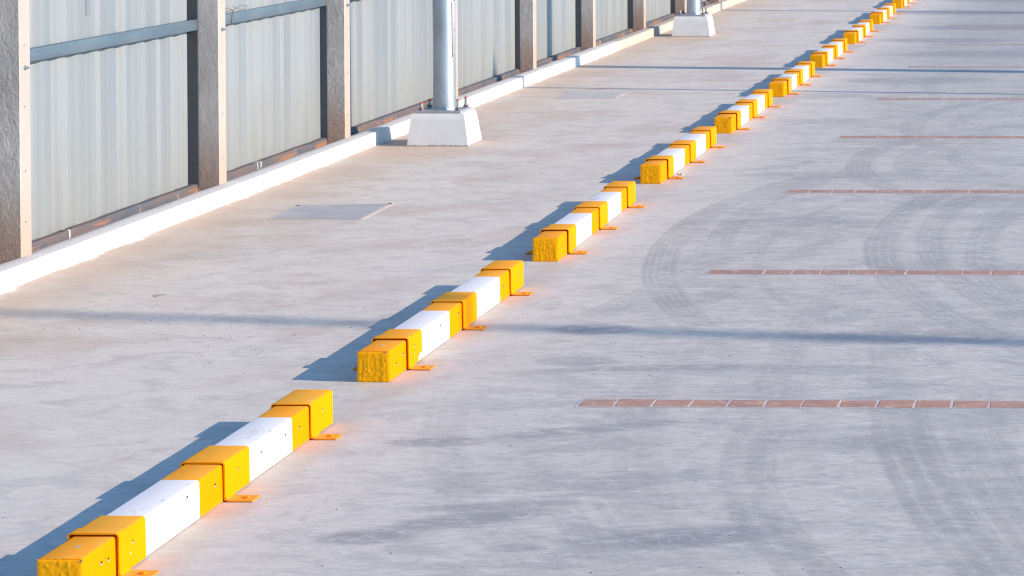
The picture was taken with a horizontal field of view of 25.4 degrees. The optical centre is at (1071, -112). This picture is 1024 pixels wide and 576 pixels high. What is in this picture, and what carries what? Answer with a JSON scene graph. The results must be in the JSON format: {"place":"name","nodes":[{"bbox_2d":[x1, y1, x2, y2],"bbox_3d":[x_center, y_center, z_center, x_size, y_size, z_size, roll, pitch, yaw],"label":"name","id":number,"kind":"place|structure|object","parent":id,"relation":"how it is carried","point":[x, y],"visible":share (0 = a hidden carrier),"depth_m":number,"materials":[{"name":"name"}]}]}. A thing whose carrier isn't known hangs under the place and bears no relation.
{"place":"outdoors","nodes":[
{"label":"outdoors","id":0,"kind":"place"},
{"bbox_2d":[3,117,980,572],"bbox_3d":[-2.406,1.808,11.584,4.553,0.004,12.104,0,1,1],"label":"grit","id":1,"kind":"object","parent":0,"point":[295,301],"visible":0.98,"depth_m":8.90,"materials":[{"name":"grey gravel"}]},
{"bbox_2d":[0,0,1023,575],"bbox_3d":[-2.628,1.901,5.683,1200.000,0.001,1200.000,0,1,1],"label":"ground","id":2,"kind":"structure","parent":0,"point":[490,450],"depth_m":8.74,"materials":[{"name":"concrete"}]},
{"bbox_2d":[153,294,165,296],"bbox_3d":[-4.134,1.841,9.662,0.060,0.001,0.059,0,1,33],"label":"dry leaf","id":3,"kind":"object","parent":2,"relation":"on","point":[156,295],"visible":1,"depth_m":9.65,"materials":[{"name":"beige plant"}]},
{"bbox_2d":[37,389,341,575],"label":"wheel stop","id":4,"kind":"object","parent":2,"relation":"on","point":[123,539],"visible":1,"depth_m":6.39,"materials":[{"name":"yellow paint"}]},
{"bbox_2d":[267,203,393,219],"bbox_3d":[-4.147,1.809,11.938,0.554,0.014,0.542,0,1,1],"label":"inspection cover","id":5,"kind":"object","parent":2,"relation":"on","point":[335,212],"visible":1,"depth_m":11.89,"materials":[{"name":"metal"}]},
{"bbox_2d":[0,0,745,292],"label":"kerb","id":6,"kind":"structure","parent":2,"relation":"on","point":[41,262],"depth_m":12.61,"materials":[{"name":"paint"}]},
{"bbox_2d":[0,0,720,263],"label":"fence","id":7,"kind":"object","parent":6,"relation":"on","point":[111,111],"visible":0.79,"depth_m":12.33,"materials":[{"name":"metal"}]},
{"bbox_2d":[225,5,246,23],"bbox_3d":[-5.029,0.757,12.766,0.018,0.106,0.379,0,1,5],"label":"tie wire","id":8,"kind":"object","parent":7,"relation":"attached to","point":[234,9],"visible":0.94,"depth_m":12.80,"materials":[{"name":"grey metal"}]},
{"bbox_2d":[353,260,532,381],"bbox_3d":[-2.612,1.787,8.947,0.302,0.126,1.784,0,1,1],"label":"wheel stop","id":9,"kind":"object","parent":2,"relation":"on","point":[388,355],"visible":1,"depth_m":8.70,"materials":[{"name":"yellow paint"}]},
{"bbox_2d":[407,0,481,146],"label":"lamp post","id":10,"kind":"object","parent":2,"relation":"on","point":[445,119],"visible":1,"depth_m":14.69,"materials":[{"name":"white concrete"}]},
{"bbox_2d":[525,181,644,260],"bbox_3d":[-2.569,1.750,11.341,0.302,0.126,1.785,0,1,0],"label":"wheel stop","id":11,"kind":"object","parent":2,"relation":"on","point":[580,223],"visible":1,"depth_m":11.10,"materials":[{"name":"yellow paint"}]},
{"bbox_2d":[553,92,627,98],"bbox_3d":[-3.992,1.719,17.708,0.532,0.014,0.450,0,1,1],"label":"inspection cover","id":12,"kind":"object","parent":2,"relation":"on","point":[590,95],"visible":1,"depth_m":17.67,"materials":[{"name":"grey concrete"}]},
{"bbox_2d":[633,126,724,183],"bbox_3d":[-2.528,1.711,13.812,0.302,0.126,1.784,0,1,1],"label":"wheel stop","id":13,"kind":"object","parent":2,"relation":"on","point":[674,157],"visible":1,"depth_m":13.55,"materials":[{"name":"yellow paint"}]},
{"bbox_2d":[672,0,714,36],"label":"lamp post","id":14,"kind":"object","parent":2,"relation":"on","point":[693,21],"visible":1,"depth_m":23.45,"materials":[{"name":"white concrete"}]},
{"bbox_2d":[714,89,779,132],"bbox_3d":[-2.472,1.674,16.161,0.302,0.126,1.784,0,1,1],"label":"wheel stop","id":15,"kind":"object","parent":2,"relation":"on","point":[739,114],"visible":0.99,"depth_m":15.92,"materials":[{"name":"yellow paint"}]},
{"bbox_2d":[756,18,799,20],"bbox_3d":[-3.562,1.592,25.830,0.494,0.014,0.482,0,1,1],"label":"inspection cover","id":16,"kind":"object","parent":2,"relation":"on","point":[777,19],"visible":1,"depth_m":25.84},
{"bbox_2d":[769,61,821,96],"bbox_3d":[-2.410,1.638,18.465,0.302,0.126,1.784,0,1,1],"label":"wheel stop","id":17,"kind":"object","parent":2,"relation":"on","point":[788,81],"visible":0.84,"depth_m":18.22,"materials":[{"name":"yellow paint"}]},
{"bbox_2d":[574,399,1023,408],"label":"brick line","id":18,"kind":"object","parent":2,"relation":"on","point":[893,404],"visible":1,"depth_m":7.71,"materials":[{"name":"brick"}]},
{"bbox_2d":[810,38,853,67],"bbox_3d":[-2.370,1.601,20.877,0.302,0.126,1.784,0,1,1],"label":"wheel stop","id":19,"kind":"object","parent":2,"relation":"on","point":[828,53],"visible":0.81,"depth_m":20.61,"materials":[{"name":"yellow paint"}]},
{"bbox_2d":[843,19,878,43],"bbox_3d":[-2.332,1.562,23.375,0.302,0.126,1.784,0,1,1],"label":"wheel stop","id":20,"kind":"object","parent":2,"relation":"on","point":[857,32],"visible":0.86,"depth_m":23.09,"materials":[{"name":"yellow paint"}]},
{"bbox_2d":[704,270,1023,274],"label":"brick line","id":21,"kind":"object","parent":2,"relation":"on","point":[863,272],"visible":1,"depth_m":10.15,"materials":[{"name":"brick"}]},
{"bbox_2d":[869,3,900,23],"bbox_3d":[-2.299,1.520,26.033,0.302,0.126,1.784,0,1,1],"label":"wheel stop","id":22,"kind":"object","parent":2,"relation":"on","point":[883,13],"visible":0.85,"depth_m":25.75,"materials":[{"name":"yellow paint"}]},
{"bbox_2d":[892,0,913,7],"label":"wheel stop","id":23,"kind":"object","parent":2,"relation":"on","point":[900,3],"visible":0.77,"depth_m":27.77,"materials":[{"name":"yellow paint"}]},
{"bbox_2d":[785,190,1023,193],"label":"brick line","id":24,"kind":"object","parent":2,"relation":"on","point":[911,191],"visible":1,"depth_m":12.59,"materials":[{"name":"brick"}]},
{"bbox_2d":[839,136,1023,138],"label":"brick line","id":25,"kind":"object","parent":2,"relation":"on","point":[1012,137],"visible":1,"depth_m":15.02,"materials":[{"name":"brick"}]},
{"bbox_2d":[876,98,1023,99],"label":"brick line","id":26,"kind":"object","parent":2,"relation":"on","point":[950,99],"visible":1,"depth_m":17.36,"materials":[{"name":"brick"}]},
{"bbox_2d":[907,66,1023,67],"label":"brick line","id":27,"kind":"object","parent":2,"relation":"on","point":[965,67],"visible":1,"depth_m":19.99,"materials":[{"name":"brick"}]},
{"bbox_2d":[930,44,1023,44],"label":"brick line","id":28,"kind":"object","parent":2,"relation":"on","point":[976,44],"visible":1,"depth_m":22.38,"materials":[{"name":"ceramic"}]},
{"bbox_2d":[949,25,1023,25],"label":"brick line","id":29,"kind":"object","parent":2,"relation":"on","point":[986,25],"visible":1,"depth_m":24.90,"materials":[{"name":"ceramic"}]}
]}

